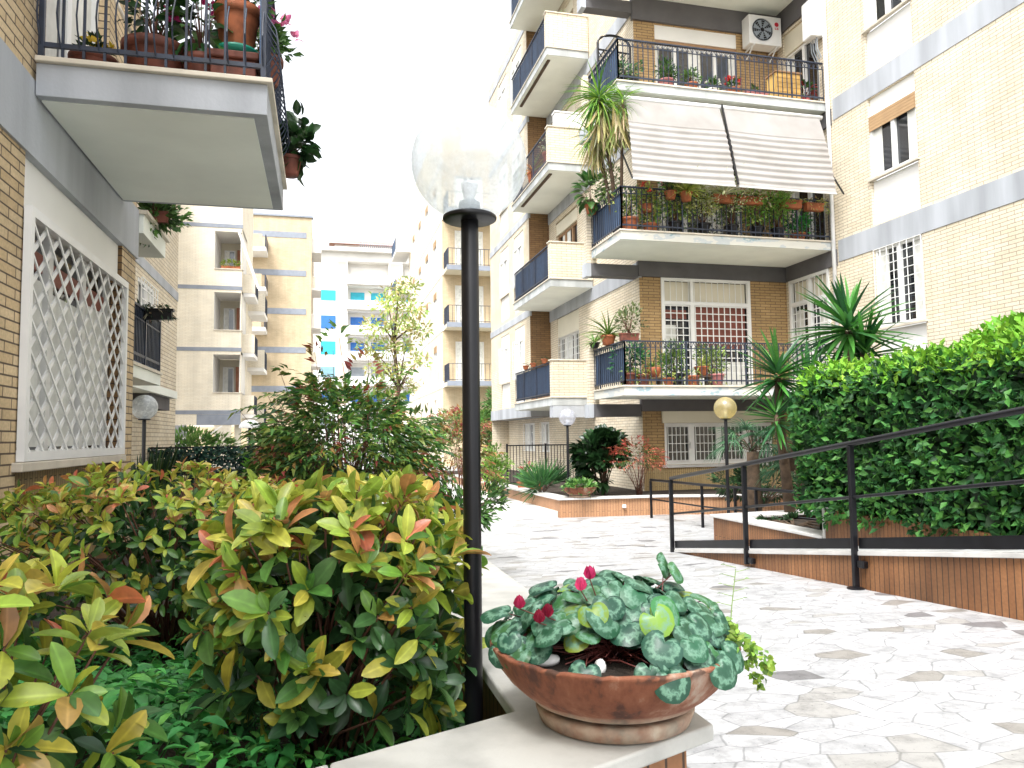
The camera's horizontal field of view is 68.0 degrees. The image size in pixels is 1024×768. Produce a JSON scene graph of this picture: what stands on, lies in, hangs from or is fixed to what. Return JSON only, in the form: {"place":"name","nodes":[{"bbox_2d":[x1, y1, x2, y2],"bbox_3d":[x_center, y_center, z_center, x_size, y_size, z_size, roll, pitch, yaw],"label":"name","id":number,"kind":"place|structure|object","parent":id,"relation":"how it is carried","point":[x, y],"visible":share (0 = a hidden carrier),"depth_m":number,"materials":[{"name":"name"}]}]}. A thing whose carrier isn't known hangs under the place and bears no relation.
{"place":"outdoors","nodes":[
{"label":"outdoors","id":0,"kind":"place"},
{"bbox_2d":[4,467,455,767],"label":"garden soil","id":1,"kind":"structure","parent":0,"point":[170,752],"depth_m":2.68,"materials":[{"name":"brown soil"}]},
{"bbox_2d":[0,547,174,767],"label":"photinia shrub","id":2,"kind":"object","parent":1,"relation":"on","point":[65,734],"visible":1,"depth_m":1.37,"materials":[{"name":"green plant"}]},
{"bbox_2d":[0,0,289,579],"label":"apartment building","id":3,"kind":"structure","parent":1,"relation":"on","point":[92,153],"depth_m":5.46,"materials":[{"name":"yellow brick"}]},
{"bbox_2d":[11,204,128,472],"bbox_3d":[-3.372,-0.209,5.794,0.250,1.658,2.500,0,-4,-14],"label":"window","id":4,"kind":"structure","parent":3,"relation":"in","point":[63,406],"depth_m":5.59,"materials":[{"name":"white metal"}]},
{"bbox_2d":[45,0,98,57],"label":"balcony door","id":5,"kind":"structure","parent":3,"relation":"in","point":[70,21],"depth_m":5.79,"materials":[{"name":"white glass"}]},
{"bbox_2d":[67,30,117,62],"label":"flowerpot","id":6,"kind":"object","parent":3,"relation":"on","point":[91,37],"visible":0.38,"depth_m":5.17,"materials":[{"name":"ceramic"}]},
{"bbox_2d":[138,276,158,307],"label":"window","id":7,"kind":"structure","parent":3,"relation":"in","point":[145,293],"depth_m":11.53,"materials":[{"name":"white glass"}]},
{"bbox_2d":[137,299,176,321],"bbox_3d":[-4.028,-0.799,8.447,0.611,0.279,0.361,0,-4,-14],"label":"flower box","id":8,"kind":"object","parent":3,"relation":"attached to","point":[159,312],"visible":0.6,"depth_m":8.43,"materials":[{"name":"black paint"}]},
{"bbox_2d":[117,0,198,68],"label":"flowerpot","id":9,"kind":"object","parent":3,"relation":"on","point":[159,38],"visible":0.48,"depth_m":5.30,"materials":[{"name":"ceramic"}]},
{"bbox_2d":[137,202,192,247],"bbox_3d":[-3.769,-1.857,8.101,0.695,0.835,0.696,0,-4,-14],"label":"flower box","id":10,"kind":"object","parent":3,"relation":"on","point":[165,216],"visible":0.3,"depth_m":8.10,"materials":[{"name":"ceramic"}]},
{"bbox_2d":[155,0,232,71],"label":"flowerpot","id":11,"kind":"object","parent":3,"relation":"on","point":[197,41],"visible":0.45,"depth_m":5.34,"materials":[{"name":"ceramic"}]},
{"bbox_2d":[207,48,260,76],"bbox_3d":[-1.980,-2.187,5.439,0.340,0.255,0.340,0,-4,-14],"label":"pot stand","id":12,"kind":"object","parent":3,"relation":"on","point":[235,55],"visible":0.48,"depth_m":5.29,"materials":[{"name":"ceramic"}]},
{"bbox_2d":[214,0,276,53],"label":"flowerpot","id":13,"kind":"object","parent":12,"relation":"on","point":[235,23],"visible":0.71,"depth_m":5.34,"materials":[{"name":"ceramic"}]},
{"bbox_2d":[279,99,321,186],"bbox_3d":[-2.049,-2.276,7.188,0.491,0.807,0.484,0,-4,-14],"label":"flowerpot","id":14,"kind":"object","parent":3,"relation":"on","point":[294,159],"visible":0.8,"depth_m":7.13,"materials":[{"name":"ceramic"}]},
{"bbox_2d":[132,395,157,514],"bbox_3d":[-4.931,1.030,10.161,0.334,1.772,0.334,0,-4,-14],"label":"globe lamp","id":15,"kind":"object","parent":1,"relation":"on","point":[143,452],"visible":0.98,"depth_m":10.17,"materials":[{"name":"white glass"}]},
{"bbox_2d":[0,457,301,660],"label":"photinia shrub","id":16,"kind":"object","parent":1,"relation":"on","point":[154,539],"visible":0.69,"depth_m":3.11,"materials":[{"name":"green plant"}]},
{"bbox_2d":[130,443,188,525],"bbox_3d":[-4.387,1.294,9.037,1.136,1.217,1.454,0,-4,-14],"label":"strap plant clump","id":17,"kind":"object","parent":1,"relation":"on","point":[159,466],"visible":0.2,"depth_m":8.79,"materials":[{"name":"green plant"}]},
{"bbox_2d":[175,424,238,479],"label":"green shrub","id":18,"kind":"object","parent":1,"relation":"on","point":[206,436],"visible":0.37,"depth_m":14.40,"materials":[{"name":"green plant"}]},
{"bbox_2d":[148,444,277,511],"bbox_3d":[-4.587,1.522,12.031,2.280,1.141,0.416,0,-4,-14],"label":"garden fence","id":19,"kind":"object","parent":1,"relation":"on","point":[196,454],"visible":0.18,"depth_m":11.97,"materials":[{"name":"black metal"}]},
{"bbox_2d":[175,205,267,469],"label":"apartment building","id":20,"kind":"structure","parent":1,"relation":"on","point":[221,359],"depth_m":37.60,"materials":[{"name":"paint"}]},
{"bbox_2d":[0,598,464,767],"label":"nettle ground cover","id":21,"kind":"object","parent":1,"relation":"on","point":[150,686],"visible":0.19,"depth_m":2.01,"materials":[{"name":"green plant"}]},
{"bbox_2d":[178,464,491,767],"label":"photinia shrub","id":22,"kind":"object","parent":1,"relation":"on","point":[342,587],"visible":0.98,"depth_m":1.98,"materials":[{"name":"green plant"}]},
{"bbox_2d":[227,319,458,502],"bbox_3d":[-1.519,0.455,6.941,2.068,2.160,2.039,0,-4,-14],"label":"nandina bush","id":23,"kind":"object","parent":1,"relation":"on","point":[307,450],"visible":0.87,"depth_m":6.63,"materials":[{"name":"green plant"}]},
{"bbox_2d":[411,101,526,724],"bbox_3d":[-0.114,0.184,2.149,0.334,1.992,0.334,0,-4,-14],"label":"globe lamp","id":24,"kind":"object","parent":1,"relation":"on","point":[469,216],"visible":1,"depth_m":2.13,"materials":[{"name":"black metal"}]},
{"bbox_2d":[441,483,557,519],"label":"raised path","id":25,"kind":"structure","parent":0,"point":[520,510],"depth_m":14.64,"materials":[{"name":"white stone"}]},
{"bbox_2d":[481,442,514,489],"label":"green shrub","id":26,"kind":"object","parent":25,"relation":"on","point":[499,463],"visible":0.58,"depth_m":16.86,"materials":[{"name":"green plant"}]},
{"bbox_2d":[141,0,924,440],"label":"sky","id":27,"kind":"structure","parent":0,"point":[371,73],"materials":[{"name":"white"}]},
{"bbox_2d":[443,469,795,495],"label":"planter soil","id":28,"kind":"structure","parent":0,"point":[612,491],"depth_m":16.74,"materials":[{"name":"brown soil"}]},
{"bbox_2d":[512,457,573,503],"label":"spiky plant","id":29,"kind":"object","parent":28,"relation":"on","point":[549,476],"visible":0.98,"depth_m":15.93,"materials":[{"name":"green plant"}]},
{"bbox_2d":[506,443,585,490],"bbox_3d":[0.832,2.010,18.149,1.990,1.180,0.040,0,-4,-14],"label":"fence","id":30,"kind":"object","parent":28,"relation":"on","point":[545,445],"depth_m":18.11,"materials":[{"name":"black metal"}]},
{"bbox_2d":[565,423,631,494],"bbox_3d":[1.854,1.584,15.980,1.340,1.522,1.524,-2,-4,13],"label":"shrub","id":31,"kind":"object","parent":28,"relation":"on","point":[598,440],"visible":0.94,"depth_m":15.80,"materials":[{"name":"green plant"}]},
{"bbox_2d":[602,435,668,494],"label":"nandina bush","id":32,"kind":"object","parent":28,"relation":"on","point":[641,470],"visible":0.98,"depth_m":15.48,"materials":[{"name":"red plant"}]},
{"bbox_2d":[319,451,1023,767],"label":"pavement","id":33,"kind":"structure","parent":0,"point":[865,679],"depth_m":4.01,"materials":[{"name":"white stone"}]},
{"bbox_2d":[186,197,320,461],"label":"apartment building","id":34,"kind":"structure","parent":33,"relation":"on","point":[286,250],"depth_m":60.56,"materials":[{"name":"beige paint"}]},
{"bbox_2d":[313,240,437,449],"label":"apartment building","id":35,"kind":"structure","parent":33,"relation":"on","point":[351,275],"depth_m":92.95,"materials":[{"name":"white paint"}]},
{"bbox_2d":[354,275,433,437],"bbox_3d":[-3.693,-0.166,23.823,2.568,6.822,1.649,0,-4,-14],"label":"slender tree","id":36,"kind":"object","parent":33,"relation":"on","point":[395,332],"visible":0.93,"depth_m":23.93,"materials":[{"name":"green plant"}]},
{"bbox_2d":[392,109,491,465],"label":"apartment building","id":37,"kind":"structure","parent":33,"relation":"on","point":[430,246],"depth_m":42.64,"materials":[{"name":"beige paint"}]},
{"bbox_2d":[455,341,483,380],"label":"balcony window","id":38,"kind":"structure","parent":37,"relation":"in","point":[458,345],"depth_m":41.76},
{"bbox_2d":[455,285,483,322],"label":"balcony window","id":39,"kind":"structure","parent":37,"relation":"in","point":[457,287],"depth_m":41.98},
{"bbox_2d":[424,403,491,470],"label":"nandina bush","id":40,"kind":"object","parent":33,"relation":"on","point":[454,411],"visible":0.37,"depth_m":30.30,"materials":[{"name":"green plant"}]},
{"bbox_2d":[416,416,504,514],"bbox_3d":[-0.723,1.069,8.934,1.275,1.426,1.357,0,-4,-14],"label":"nandina bush","id":41,"kind":"object","parent":33,"relation":"on","point":[459,459],"visible":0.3,"depth_m":8.94,"materials":[{"name":"green plant"}]},
{"bbox_2d":[432,407,491,458],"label":"green shrub","id":42,"kind":"object","parent":33,"relation":"on","point":[484,412],"visible":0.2,"depth_m":32.83,"materials":[{"name":"green plant"}]},
{"bbox_2d":[316,503,713,767],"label":"planter wall","id":43,"kind":"structure","parent":33,"relation":"on","point":[511,730],"depth_m":1.67,"materials":[{"name":"stone"}]},
{"bbox_2d":[421,475,511,531],"bbox_3d":[-0.483,1.276,7.755,1.049,0.769,0.937,0,-4,-14],"label":"green shrub","id":44,"kind":"object","parent":43,"relation":"in","point":[486,519],"visible":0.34,"depth_m":7.72,"materials":[{"name":"green plant"}]},
{"bbox_2d":[480,552,776,744],"bbox_3d":[0.257,0.604,1.834,0.644,0.380,0.609,0,-4,-14],"label":"terracotta bowl","id":45,"kind":"object","parent":43,"relation":"on","point":[669,653],"visible":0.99,"depth_m":1.67,"materials":[{"name":"ceramic"}]},
{"bbox_2d":[453,475,795,517],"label":"planter wall","id":46,"kind":"structure","parent":33,"relation":"on","point":[597,506],"depth_m":14.70,"materials":[{"name":"brown stone"}]},
{"bbox_2d":[560,476,598,497],"bbox_3d":[1.291,1.991,14.639,0.738,0.438,0.753,0,-4,-14],"label":"terracotta bowl","id":47,"kind":"object","parent":46,"relation":"on","point":[573,490],"visible":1,"depth_m":14.49,"materials":[{"name":"ceramic"}]},
{"bbox_2d":[720,412,730,512],"bbox_3d":[3.187,1.241,11.251,0.334,2.102,0.334,0,-4,-14],"label":"lamp post","id":48,"kind":"object","parent":33,"relation":"on","point":[725,418],"visible":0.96,"depth_m":11.24,"materials":[{"name":"black metal"}]},
{"bbox_2d":[649,479,816,527],"bbox_3d":[3.491,1.987,12.098,0.178,0.743,4.689,1,-4,-24],"label":"ramp railing","id":49,"kind":"object","parent":33,"relation":"on","point":[735,488],"visible":0.66,"depth_m":12.48,"materials":[{"name":"black metal"}]},
{"bbox_2d":[704,417,797,510],"bbox_3d":[4.020,1.465,12.675,1.658,1.830,1.664,0,-4,-14],"label":"fan palm","id":50,"kind":"object","parent":33,"relation":"on","point":[753,471],"visible":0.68,"depth_m":12.60,"materials":[{"name":"green plant"}]},
{"bbox_2d":[705,457,797,507],"bbox_3d":[4.560,1.805,14.039,1.827,0.961,1.360,0,-4,-14],"label":"green shrub","id":51,"kind":"object","parent":33,"relation":"on","point":[767,498],"visible":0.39,"depth_m":13.98,"materials":[{"name":"green plant"}]},
{"bbox_2d":[488,0,1023,490],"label":"apartment building","id":52,"kind":"structure","parent":33,"relation":"on","point":[934,232],"depth_m":16.85,"materials":[{"name":"brick"}]},
{"bbox_2d":[499,257,508,299],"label":"window","id":53,"kind":"structure","parent":52,"relation":"in","point":[504,266],"depth_m":26.92,"materials":[{"name":"glass"}]},
{"bbox_2d":[499,345,509,384],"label":"window","id":54,"kind":"structure","parent":52,"relation":"in","point":[504,360],"depth_m":26.67,"materials":[{"name":"glass"}]},
{"bbox_2d":[512,338,524,380],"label":"window","id":55,"kind":"structure","parent":52,"relation":"in","point":[519,346],"depth_m":24.80,"materials":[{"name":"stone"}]},
{"bbox_2d":[551,110,581,127],"bbox_3d":[1.548,-7.022,20.306,0.940,0.400,0.280,0,-4,-14],"label":"storage box","id":56,"kind":"object","parent":52,"relation":"on","point":[560,118],"visible":0.51,"depth_m":20.16,"materials":[{"name":"white plastic"}]},
{"bbox_2d":[556,207,576,241],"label":"balcony window","id":57,"kind":"structure","parent":52,"relation":"in","point":[566,230],"depth_m":22.32,"materials":[{"name":"beige glass"}]},
{"bbox_2d":[558,309,579,358],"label":"balcony window","id":58,"kind":"structure","parent":52,"relation":"in","point":[568,325],"depth_m":22.19,"materials":[{"name":"white glass"}]},
{"bbox_2d":[570,170,610,216],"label":"leafy plant","id":59,"kind":"object","parent":52,"relation":"on","point":[590,206],"visible":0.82,"depth_m":16.59,"materials":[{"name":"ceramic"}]},
{"bbox_2d":[555,55,645,231],"bbox_3d":[1.812,-4.841,15.553,1.765,3.480,1.855,0,-4,-14],"label":"dracaena","id":60,"kind":"object","parent":52,"relation":"on","point":[605,140],"visible":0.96,"depth_m":15.48,"materials":[{"name":"green plant"}]},
{"bbox_2d":[576,309,640,347],"bbox_3d":[1.991,-1.118,15.828,1.411,0.803,1.321,0,-4,-14],"label":"flowerpot","id":61,"kind":"object","parent":52,"relation":"on","point":[607,337],"visible":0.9,"depth_m":15.76,"materials":[{"name":"ceramic"}]},
{"bbox_2d":[593,159,624,204],"bbox_3d":[2.038,-4.233,16.008,0.634,0.967,1.115,0,-4,-14],"label":"jasmine","id":62,"kind":"object","parent":52,"relation":"on","point":[604,188],"visible":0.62,"depth_m":15.96,"materials":[{"name":"green plant"}]},
{"bbox_2d":[607,185,649,228],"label":"flowerpot","id":63,"kind":"object","parent":52,"relation":"on","point":[634,220],"visible":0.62,"depth_m":15.47,"materials":[{"name":"ceramic"}]},
{"bbox_2d":[607,339,651,384],"bbox_3d":[2.442,-0.489,15.672,0.837,1.083,0.868,-4,-5,39],"label":"flowerpot","id":64,"kind":"object","parent":52,"relation":"on","point":[636,354],"visible":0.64,"depth_m":15.64,"materials":[{"name":"ceramic"}]},
{"bbox_2d":[611,301,649,340],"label":"flowerpot","id":65,"kind":"object","parent":52,"relation":"on","point":[624,335],"visible":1,"depth_m":15.15,"materials":[{"name":"ceramic"}]},
{"bbox_2d":[637,196,665,230],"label":"flowerpot","id":66,"kind":"object","parent":52,"relation":"on","point":[659,212],"visible":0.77,"depth_m":15.56,"materials":[{"name":"ceramic"}]},
{"bbox_2d":[651,55,680,84],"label":"flowerpot","id":67,"kind":"object","parent":52,"relation":"on","point":[671,71],"visible":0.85,"depth_m":15.87,"materials":[{"name":"pink plastic"}]},
{"bbox_2d":[654,338,688,384],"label":"potted plant","id":68,"kind":"object","parent":52,"relation":"on","point":[663,356],"visible":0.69,"depth_m":15.77,"materials":[{"name":"green plant"}]},
{"bbox_2d":[652,182,698,231],"bbox_3d":[3.380,-3.751,15.741,1.034,1.236,0.830,0,-4,-14],"label":"flowerpot","id":69,"kind":"object","parent":52,"relation":"on","point":[675,220],"visible":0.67,"depth_m":15.65,"materials":[{"name":"black paint"}]},
{"bbox_2d":[654,166,713,205],"bbox_3d":[3.574,-4.011,15.505,1.306,0.817,1.351,0,-4,-14],"label":"flowerpot","id":70,"kind":"object","parent":52,"relation":"hanging from","point":[686,192],"visible":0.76,"depth_m":15.44,"materials":[{"name":"ceramic"}]},
{"bbox_2d":[654,25,735,90],"bbox_3d":[4.333,-7.229,17.976,2.130,2.340,0.150,0,-4,-14],"label":"balcony window","id":71,"kind":"structure","parent":52,"relation":"in","point":[662,34],"depth_m":18.00,"materials":[{"name":"white glass"}]},
{"bbox_2d":[658,162,739,234],"bbox_3d":[4.360,-4.134,17.787,2.140,2.300,0.095,0,-4,-14],"label":"balcony window","id":72,"kind":"structure","parent":52,"relation":"in","point":[665,220],"depth_m":17.78,"materials":[{"name":"white glass"}]},
{"bbox_2d":[679,185,722,233],"bbox_3d":[3.987,-3.694,15.822,0.914,1.118,0.837,-3,-5,28],"label":"flowerpot","id":73,"kind":"object","parent":52,"relation":"on","point":[708,201],"visible":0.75,"depth_m":15.72,"materials":[{"name":"black ceramic"}]},
{"bbox_2d":[660,277,752,384],"bbox_3d":[4.477,-1.142,17.509,2.260,2.548,0.150,0,-4,-14],"label":"grated window","id":74,"kind":"structure","parent":52,"relation":"in","point":[702,310],"depth_m":17.57,"materials":[{"name":"white glass"}]},
{"bbox_2d":[692,341,729,384],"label":"flowerpot","id":75,"kind":"object","parent":52,"relation":"on","point":[714,356],"visible":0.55,"depth_m":16.07,"materials":[{"name":"ceramic"}]},
{"bbox_2d":[662,422,772,467],"bbox_3d":[4.743,1.384,17.382,2.900,0.995,0.210,0,-4,-14],"label":"window","id":76,"kind":"structure","parent":52,"relation":"in","point":[685,443],"depth_m":17.29,"materials":[{"name":"white glass"}]},
{"bbox_2d":[694,167,758,210],"bbox_3d":[4.357,-4.028,15.697,1.469,0.874,1.546,0,-4,-14],"label":"flower box","id":77,"kind":"object","parent":52,"relation":"attached to","point":[723,192],"visible":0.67,"depth_m":15.63,"materials":[{"name":"ceramic"}]},
{"bbox_2d":[633,190,827,239],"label":"climbing stems","id":78,"kind":"object","parent":52,"relation":"on","point":[645,214],"visible":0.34,"depth_m":16.16,"materials":[{"name":"green plant"}]},
{"bbox_2d":[713,187,748,234],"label":"flowerpot","id":79,"kind":"object","parent":52,"relation":"on","point":[734,225],"visible":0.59,"depth_m":15.92,"materials":[{"name":"black ceramic"}]},
{"bbox_2d":[622,95,844,194],"bbox_3d":[4.527,-4.877,15.546,4.777,1.968,0.756,0,-4,-14],"label":"awning","id":80,"kind":"object","parent":52,"relation":"attached to","point":[674,141],"visible":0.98,"depth_m":15.47,"materials":[{"name":"fabric"}]},
{"bbox_2d":[727,188,771,210],"bbox_3d":[4.975,-3.886,15.868,0.979,0.448,0.526,0,-4,-14],"label":"flower box","id":81,"kind":"object","parent":52,"relation":"attached to","point":[751,201],"visible":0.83,"depth_m":15.80,"materials":[{"name":"ceramic"}]},
{"bbox_2d":[739,188,780,236],"bbox_3d":[5.195,-3.709,16.076,0.871,1.154,0.824,1,-4,-21],"label":"flowerpot","id":82,"kind":"object","parent":52,"relation":"on","point":[758,226],"visible":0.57,"depth_m":16.03,"materials":[{"name":"black ceramic"}]},
{"bbox_2d":[742,14,781,62],"bbox_3d":[5.961,-8.235,18.144,0.860,0.970,0.396,0,-4,-14],"label":"air conditioner","id":83,"kind":"object","parent":52,"relation":"attached to","point":[761,33],"visible":0.99,"depth_m":18.00,"materials":[{"name":"white metal"}]},
{"bbox_2d":[760,191,796,237],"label":"flowerpot","id":84,"kind":"object","parent":52,"relation":"on","point":[783,194],"visible":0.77,"depth_m":16.11,"materials":[{"name":"black ceramic"}]},
{"bbox_2d":[765,70,801,98],"bbox_3d":[6.022,-6.491,16.837,0.660,0.710,0.410,0,-4,-14],"label":"garden cabinet","id":85,"kind":"object","parent":52,"relation":"on","point":[784,82],"visible":0.55,"depth_m":16.67,"materials":[{"name":"yellow wood"}]},
{"bbox_2d":[784,210,812,238],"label":"flowerpot","id":86,"kind":"object","parent":52,"relation":"on","point":[799,225],"visible":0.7,"depth_m":16.41,"materials":[{"name":"ceramic"}]},
{"bbox_2d":[784,22,820,100],"bbox_3d":[6.779,-7.262,17.574,0.140,2.250,1.300,0,-4,-14],"label":"balcony door","id":87,"kind":"structure","parent":52,"relation":"in","point":[794,46],"depth_m":17.67,"materials":[{"name":"white glass"}]},
{"bbox_2d":[792,192,825,239],"bbox_3d":[6.839,-4.194,17.366,0.095,2.300,1.300,0,-4,-14],"label":"balcony door","id":88,"kind":"structure","parent":52,"relation":"in","point":[804,195],"depth_m":17.26,"materials":[{"name":"glass"}]},
{"bbox_2d":[788,268,832,382],"bbox_3d":[6.785,-1.194,17.161,0.150,2.548,1.450,0,-4,-14],"label":"grated window","id":89,"kind":"structure","parent":52,"relation":"in","point":[800,318],"depth_m":17.29,"materials":[{"name":"white glass"}]},
{"bbox_2d":[801,0,822,61],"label":"water heater","id":90,"kind":"object","parent":52,"relation":"attached to","point":[811,21],"visible":0.98,"depth_m":16.74,"materials":[{"name":"white metal"}]},
{"bbox_2d":[861,0,909,34],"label":"window","id":91,"kind":"structure","parent":52,"relation":"in","point":[875,11],"depth_m":15.18,"materials":[{"name":"white glass"}]},
{"bbox_2d":[867,91,919,181],"bbox_3d":[7.401,-4.772,14.733,0.170,1.325,1.330,0,-4,-14],"label":"window","id":92,"kind":"structure","parent":52,"relation":"in","point":[893,129],"depth_m":14.70,"materials":[{"name":"white glass"}]},
{"bbox_2d":[873,234,927,329],"bbox_3d":[7.436,-1.908,14.534,0.170,1.623,1.330,0,-4,-14],"label":"window","id":93,"kind":"structure","parent":52,"relation":"in","point":[900,264],"depth_m":14.49,"materials":[{"name":"white glass"}]},
{"bbox_2d":[709,509,822,539],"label":"planter wall","id":94,"kind":"structure","parent":33,"relation":"on","point":[728,526],"depth_m":10.22,"materials":[{"name":"white stone"}]},
{"bbox_2d":[754,511,822,529],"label":"planter weeds","id":95,"kind":"object","parent":94,"relation":"in","point":[789,515],"visible":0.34,"depth_m":10.24,"materials":[{"name":"green plant"}]},
{"bbox_2d":[753,442,805,497],"bbox_3d":[4.727,1.634,12.322,1.658,1.427,1.663,0,-4,-14],"label":"fan palm","id":96,"kind":"object","parent":33,"relation":"on","point":[770,472],"visible":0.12,"depth_m":12.39,"materials":[{"name":"green plant"}]},
{"bbox_2d":[669,546,1023,620],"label":"access ramp","id":97,"kind":"structure","parent":33,"relation":"on","point":[989,581],"depth_m":5.79,"materials":[{"name":"orange tile"}]},
{"bbox_2d":[668,406,1023,589],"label":"ramp railing","id":98,"kind":"object","parent":97,"relation":"attached to","point":[1009,542],"visible":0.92,"depth_m":6.43,"materials":[{"name":"black metal"}]},
{"bbox_2d":[822,507,1000,545],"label":"planter wall","id":99,"kind":"structure","parent":33,"relation":"on","point":[889,528],"depth_m":7.67,"materials":[{"name":"orange tile"}]},
{"bbox_2d":[783,316,1023,536],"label":"clipped hedge","id":100,"kind":"object","parent":99,"relation":"on","point":[843,400],"visible":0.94,"depth_m":7.22,"materials":[{"name":"green plant"}]},
{"bbox_2d":[952,310,1023,426],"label":"round shrub","id":101,"kind":"object","parent":99,"relation":"on","point":[989,330],"visible":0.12,"depth_m":7.52,"materials":[{"name":"green plant"}]},
{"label":"yucca bed","id":102,"kind":"structure","parent":0,"visible":0},
{"bbox_2d":[733,326,827,518],"bbox_3d":[4.170,0.668,11.335,2.005,3.048,1.425,2,-5,-34],"label":"yucca","id":103,"kind":"object","parent":102,"relation":"on","point":[775,363],"visible":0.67,"depth_m":11.18,"materials":[{"name":"green plant"}]},
{"bbox_2d":[783,273,924,365],"bbox_3d":[5.344,0.222,11.682,2.133,3.949,1.976,0,-4,-14],"label":"yucca","id":104,"kind":"object","parent":102,"relation":"on","point":[855,338],"visible":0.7,"depth_m":11.60,"materials":[{"name":"green plant"}]},
{"bbox_3d":[-1.959,-2.182,5.971,0.180,0.318,0.200,0,-4,-14],"label":"pot stand","id":105,"kind":"object","parent":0,"visible":0},
{"bbox_2d":[255,5,303,88],"bbox_3d":[-1.943,-2.672,6.005,0.590,0.659,0.509,0,-4,-14],"label":"flowerpot","id":106,"kind":"object","parent":105,"relation":"on","point":[282,34],"visible":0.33,"depth_m":6.00,"materials":[{"name":"ceramic"}]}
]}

